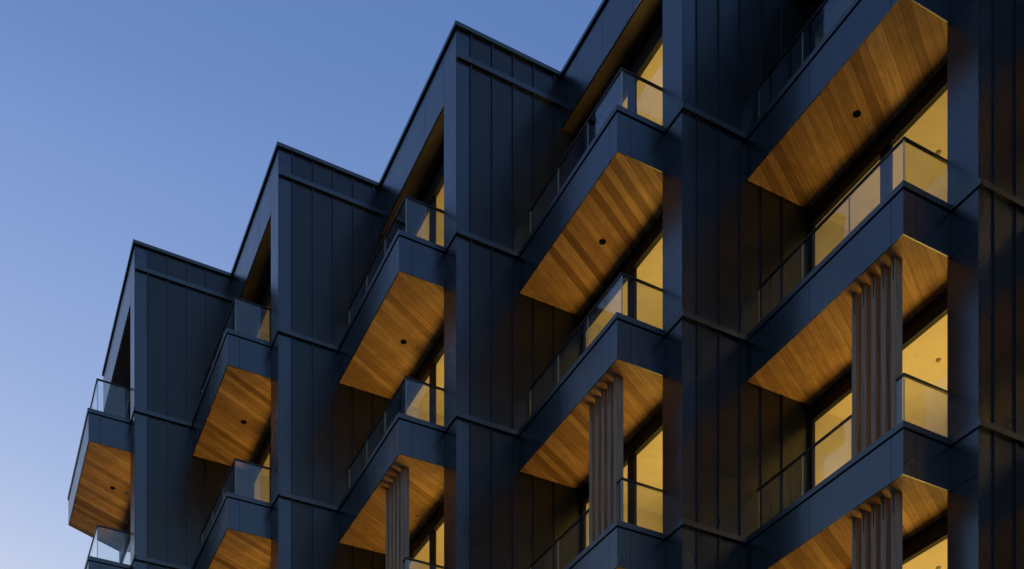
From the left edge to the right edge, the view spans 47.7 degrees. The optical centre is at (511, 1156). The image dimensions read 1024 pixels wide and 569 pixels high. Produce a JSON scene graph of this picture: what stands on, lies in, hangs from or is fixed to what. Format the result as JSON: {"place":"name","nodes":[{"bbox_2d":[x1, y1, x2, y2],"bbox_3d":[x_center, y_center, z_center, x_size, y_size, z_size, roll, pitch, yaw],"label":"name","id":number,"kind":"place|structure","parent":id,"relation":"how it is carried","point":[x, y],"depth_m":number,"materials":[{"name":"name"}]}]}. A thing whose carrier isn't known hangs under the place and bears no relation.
{"place":"outdoors","nodes":[
{"label":"outdoors","id":0,"kind":"place"},
{"bbox_2d":[0,0,602,568],"label":"sky","id":1,"kind":"structure","parent":0,"point":[157,123],"materials":[{"name":"blue"}]},
{"bbox_2d":[67,0,1023,568],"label":"apartment building","id":2,"kind":"structure","parent":0,"point":[685,284],"depth_m":18.48,"materials":[{"name":"metal"}]},
{"bbox_2d":[119,519,129,563],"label":"window","id":3,"kind":"structure","parent":2,"relation":"in","point":[124,549],"depth_m":27.96,"materials":[{"name":"glass"}]},
{"bbox_2d":[122,390,129,418],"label":"window","id":4,"kind":"structure","parent":2,"relation":"in","point":[126,412],"depth_m":27.67,"materials":[{"name":"metal"}]},
{"bbox_2d":[250,278,270,341],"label":"window","id":5,"kind":"structure","parent":2,"relation":"in","point":[266,300],"depth_m":24.51,"materials":[{"name":"metal"}]},
{"bbox_2d":[250,429,270,502],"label":"window","id":6,"kind":"structure","parent":2,"relation":"in","point":[265,449],"depth_m":24.57,"materials":[{"name":"metal"}]},
{"bbox_2d":[398,331,443,423],"bbox_3d":[-1.508,-13.797,21.652,0.082,2.455,3.152,0,0,-27],"label":"window","id":7,"kind":"structure","parent":2,"relation":"in","point":[428,368],"depth_m":21.65,"materials":[{"name":"metal"}]},
{"bbox_2d":[407,161,443,243],"bbox_3d":[-1.508,-16.898,21.652,0.082,2.455,3.152,0,0,-27],"label":"window","id":8,"kind":"structure","parent":2,"relation":"in","point":[437,184],"depth_m":21.60,"materials":[{"name":"metal"}]},
{"bbox_2d":[409,501,443,568],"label":"window","id":9,"kind":"structure","parent":2,"relation":"in","point":[427,533],"depth_m":21.63,"materials":[{"name":"metal"}]},
{"bbox_2d":[580,18,662,157],"bbox_3d":[1.975,-16.898,19.322,0.082,2.455,3.152,0,0,-27],"label":"window","id":10,"kind":"structure","parent":2,"relation":"in","point":[655,41],"depth_m":19.23,"materials":[{"name":"metal"}]},
{"bbox_2d":[580,213,662,353],"bbox_3d":[1.975,-13.797,19.322,0.082,2.455,3.152,0,0,-27],"label":"window","id":11,"kind":"structure","parent":2,"relation":"in","point":[654,234],"depth_m":19.27,"materials":[{"name":"metal"}]},
{"bbox_2d":[580,408,662,551],"bbox_3d":[1.975,-10.697,19.322,0.082,2.455,3.152,0,0,-27],"label":"window","id":12,"kind":"structure","parent":2,"relation":"in","point":[654,426],"depth_m":19.22,"materials":[{"name":"metal"}]},
{"bbox_2d":[808,0,839,54],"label":"window","id":13,"kind":"structure","parent":2,"relation":"in","point":[830,4],"depth_m":18.22,"materials":[{"name":"metal"}]},
{"bbox_2d":[808,64,946,272],"bbox_3d":[5.458,-13.797,16.991,0.082,2.455,3.152,0,0,-27],"label":"window","id":14,"kind":"structure","parent":2,"relation":"in","point":[937,86],"depth_m":16.99,"materials":[{"name":"metal"}]},
{"bbox_2d":[808,289,946,489],"bbox_3d":[5.458,-10.697,16.991,0.082,2.455,3.152,0,0,-27],"label":"window","id":15,"kind":"structure","parent":2,"relation":"in","point":[936,310],"depth_m":17.62,"materials":[{"name":"metal"}]},
{"bbox_2d":[902,515,946,564],"bbox_3d":[5.458,-7.598,16.991,0.082,2.455,3.152,0,0,-27],"label":"window","id":16,"kind":"structure","parent":2,"relation":"in","point":[935,533],"depth_m":16.25,"materials":[{"name":"metal"}]}
]}

